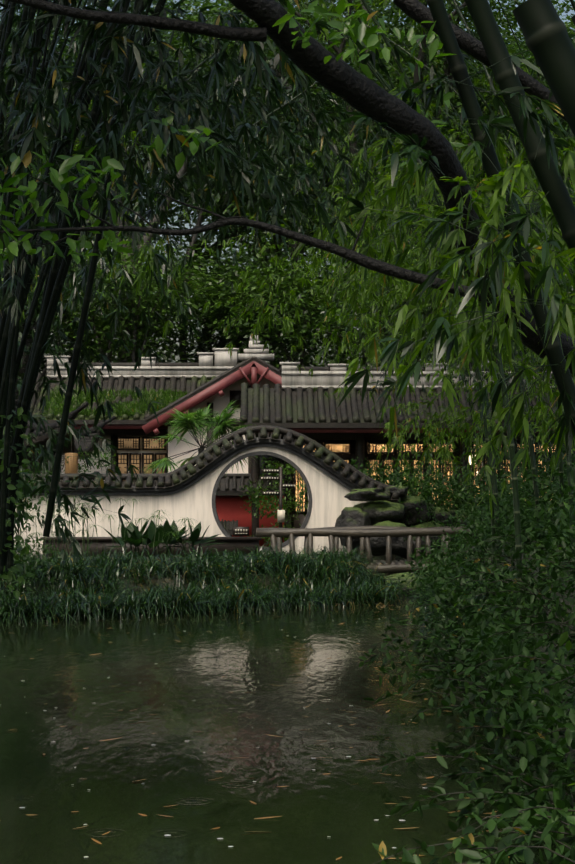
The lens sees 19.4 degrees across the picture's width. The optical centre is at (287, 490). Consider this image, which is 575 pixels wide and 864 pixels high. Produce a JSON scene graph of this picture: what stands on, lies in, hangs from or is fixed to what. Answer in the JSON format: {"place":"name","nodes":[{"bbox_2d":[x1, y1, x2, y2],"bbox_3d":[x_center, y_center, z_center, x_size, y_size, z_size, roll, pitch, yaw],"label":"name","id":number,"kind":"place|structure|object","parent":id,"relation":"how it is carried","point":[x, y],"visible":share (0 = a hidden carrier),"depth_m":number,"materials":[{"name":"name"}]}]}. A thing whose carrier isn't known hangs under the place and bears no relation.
{"place":"outdoors","nodes":[
{"label":"outdoors","id":0,"kind":"place"},
{"bbox_2d":[17,494,196,558],"bbox_3d":[-3.514,0.719,30.119,3.929,1.291,7.033,0,0,-1],"label":"umbrella sedge","id":1,"kind":"object","parent":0,"point":[111,533],"depth_m":31.34,"materials":[{"name":"green plant"}]},
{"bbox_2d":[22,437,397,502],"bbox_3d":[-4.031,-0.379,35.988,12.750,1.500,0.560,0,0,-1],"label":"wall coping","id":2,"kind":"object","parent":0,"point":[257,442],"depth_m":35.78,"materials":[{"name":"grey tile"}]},
{"bbox_2d":[58,565,405,620],"bbox_3d":[-4.035,1.922,25.001,15.151,1.514,4.371,0,0,-32],"label":"bank edge","id":3,"kind":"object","parent":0,"point":[264,589],"depth_m":26.01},
{"bbox_2d":[0,555,574,863],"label":"pond water","id":4,"kind":"structure","parent":0,"point":[161,745],"depth_m":12.01,"materials":[{"name":"green liquid"}]},
{"bbox_2d":[19,629,424,856],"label":"floating petals","id":5,"kind":"object","parent":4,"relation":"on","point":[253,781],"visible":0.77,"depth_m":9.56,"materials":[{"name":"plant"}]},
{"bbox_2d":[0,605,513,859],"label":"floating leaves","id":6,"kind":"object","parent":4,"relation":"on","point":[285,786],"visible":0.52,"depth_m":10.53,"materials":[{"name":"plant"}]},
{"bbox_2d":[0,0,574,467],"label":"sky","id":7,"kind":"structure","parent":0,"point":[560,1],"materials":[{"name":"grey"}]},
{"bbox_2d":[0,540,574,761],"bbox_3d":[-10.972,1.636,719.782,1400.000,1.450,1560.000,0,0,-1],"label":"ground","id":8,"kind":"structure","parent":0,"point":[169,580],"depth_m":24.93,"materials":[{"name":"green plant"}]},
{"bbox_2d":[102,519,220,559],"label":"broad leaf water plants","id":9,"kind":"object","parent":8,"relation":"on","point":[133,534],"visible":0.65,"depth_m":31.68,"materials":[{"name":"green plant"}]},
{"bbox_2d":[60,373,274,472],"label":"hall walls","id":10,"kind":"structure","parent":8,"relation":"on","point":[220,404],"depth_m":44.85,"materials":[{"name":"paint"}]},
{"bbox_2d":[119,439,164,472],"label":"window panes","id":11,"kind":"structure","parent":10,"relation":"attached to","point":[127,443],"depth_m":47.03,"materials":[{"name":"beige paper"}]},
{"bbox_2d":[142,400,263,476],"bbox_3d":[-1.975,-0.366,38.459,2.912,3.458,2.935,0,0,-1],"label":"fan palm","id":12,"kind":"object","parent":8,"relation":"on","point":[186,418],"depth_m":38.17,"materials":[{"name":"green plant"}]},
{"bbox_2d":[14,447,394,560],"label":"garden wall","id":13,"kind":"structure","parent":8,"relation":"on","point":[330,502],"depth_m":35.84,"materials":[{"name":"paint"}]},
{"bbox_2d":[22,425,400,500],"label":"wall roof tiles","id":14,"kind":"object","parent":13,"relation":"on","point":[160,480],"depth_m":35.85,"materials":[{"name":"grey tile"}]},
{"bbox_2d":[212,451,311,551],"bbox_3d":[-0.546,0.241,36.042,2.150,2.150,0.384,0,0,-1],"label":"moon gate frame","id":15,"kind":"object","parent":13,"relation":"attached to","point":[232,463],"visible":0.85,"depth_m":35.85,"materials":[{"name":"stone"}]},
{"bbox_2d":[216,496,283,545],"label":"red wall","id":16,"kind":"structure","parent":8,"relation":"on","point":[229,508],"depth_m":40.85,"materials":[{"name":"red paint"}]},
{"bbox_2d":[233,467,294,536],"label":"sign post boards","id":17,"kind":"object","parent":8,"relation":"on","point":[281,486],"visible":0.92,"depth_m":38.31,"materials":[{"name":"wood"}]},
{"bbox_2d":[235,470,294,533],"bbox_3d":[-0.545,0.261,38.157,1.434,1.453,0.301,0,0,-24],"label":"sign lettering","id":18,"kind":"object","parent":17,"relation":"on","point":[281,515],"visible":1,"depth_m":38.30},
{"bbox_2d":[1,0,572,472],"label":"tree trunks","id":19,"kind":"object","parent":8,"relation":"on","point":[199,220],"visible":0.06,"depth_m":53.64,"materials":[{"name":"plant"}]},
{"bbox_2d":[0,0,574,403],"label":"background trees","id":20,"kind":"object","parent":19,"relation":"on","point":[408,25],"depth_m":53.31,"materials":[{"name":"green plant"}]},
{"bbox_2d":[0,0,574,375],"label":"tree branches","id":21,"kind":"object","parent":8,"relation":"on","point":[355,89],"visible":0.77,"depth_m":7.67,"materials":[{"name":"brown plant"}]},
{"bbox_2d":[0,0,466,270],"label":"tree leaves","id":22,"kind":"object","parent":21,"relation":"on","point":[353,30],"visible":0.9,"depth_m":7.59,"materials":[{"name":"green plant"}]},
{"bbox_2d":[0,0,574,573],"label":"bamboo stalks","id":23,"kind":"object","parent":8,"relation":"on","point":[546,36],"visible":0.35,"depth_m":9.48,"materials":[{"name":"green plant"}]},
{"bbox_2d":[0,0,574,541],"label":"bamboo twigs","id":24,"kind":"object","parent":8,"relation":"on","point":[190,64],"visible":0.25,"depth_m":10.04,"materials":[{"name":"green plant"}]},
{"bbox_2d":[0,0,574,562],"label":"bamboo leaves","id":25,"kind":"object","parent":24,"relation":"attached to","point":[186,112],"visible":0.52,"depth_m":9.57,"materials":[{"name":"green plant"}]},
{"bbox_2d":[1,0,574,516],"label":"bamboo leaves","id":26,"kind":"object","parent":24,"relation":"attached to","point":[519,170],"visible":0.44,"depth_m":11.10,"materials":[{"name":"green plant"}]},
{"bbox_2d":[3,386,574,556],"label":"dark timberwork","id":27,"kind":"object","parent":8,"relation":"on","point":[359,446],"visible":0.25,"depth_m":41.17,"materials":[{"name":"brown wood"}]},
{"bbox_2d":[15,401,115,454],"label":"pavilion roof tiles","id":28,"kind":"object","parent":27,"relation":"on","point":[73,415],"visible":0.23,"depth_m":42.81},
{"bbox_2d":[65,453,77,472],"bbox_3d":[-4.912,-0.588,38.194,0.296,0.520,0.296,0,0,-1],"label":"hanging lantern","id":29,"kind":"object","parent":27,"relation":"attached to","point":[71,465],"visible":0.71,"depth_m":38.09,"materials":[{"name":"beige paper"}]},
{"bbox_2d":[30,356,557,534],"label":"roof tiles","id":30,"kind":"object","parent":27,"relation":"on","point":[287,407],"visible":0.42,"depth_m":41.07,"materials":[{"name":"grey tile"}]},
{"bbox_2d":[39,386,424,417],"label":"roof moss","id":31,"kind":"object","parent":30,"relation":"on","point":[166,398],"visible":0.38,"depth_m":46.69,"materials":[{"name":"green plant"}]},
{"bbox_2d":[45,335,554,389],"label":"plaster ridges","id":32,"kind":"object","parent":30,"relation":"on","point":[291,379],"visible":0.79,"depth_m":44.26,"materials":[{"name":"white paint"}]},
{"bbox_2d":[74,361,554,434],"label":"maroon bargeboards","id":33,"kind":"object","parent":30,"relation":"attached to","point":[254,368],"visible":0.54,"depth_m":44.18,"materials":[{"name":"paint"}]},
{"bbox_2d":[296,442,554,510],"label":"lit windows","id":34,"kind":"structure","parent":27,"relation":"attached to","point":[385,463],"depth_m":41.27,"materials":[{"name":"yellow glass"}]},
{"bbox_2d":[86,0,574,627],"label":"stalks","id":35,"kind":"object","parent":8,"relation":"on","point":[500,366],"visible":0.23,"depth_m":18.60,"materials":[{"name":"green plant"}]},
{"bbox_2d":[256,526,477,576],"bbox_3d":[1.498,1.506,32.499,4.404,1.622,1.409,0,0,-1],"label":"railing","id":36,"kind":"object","parent":8,"relation":"on","point":[334,534],"depth_m":31.85,"materials":[{"name":"brown wood"}]},
{"bbox_2d":[335,485,479,594],"bbox_3d":[2.713,0.992,32.990,3.358,2.208,9.449,0,0,-1],"label":"rockery","id":37,"kind":"object","parent":8,"relation":"on","point":[379,512],"visible":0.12,"depth_m":35.17,"materials":[{"name":"grey stone"}]},
{"bbox_2d":[360,528,574,863],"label":"shrub twigs","id":38,"kind":"object","parent":8,"relation":"on","point":[511,774],"visible":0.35,"depth_m":10.83,"materials":[{"name":"plant"}]},
{"bbox_2d":[0,445,574,863],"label":"bushes","id":39,"kind":"object","parent":38,"relation":"attached to","point":[499,646],"visible":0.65,"depth_m":13.03,"materials":[{"name":"green plant"}]},
{"bbox_2d":[0,407,574,812],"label":"shrub leaves","id":40,"kind":"object","parent":38,"relation":"attached to","point":[562,639],"visible":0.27,"depth_m":17.97,"materials":[{"name":"green plant"}]}
]}

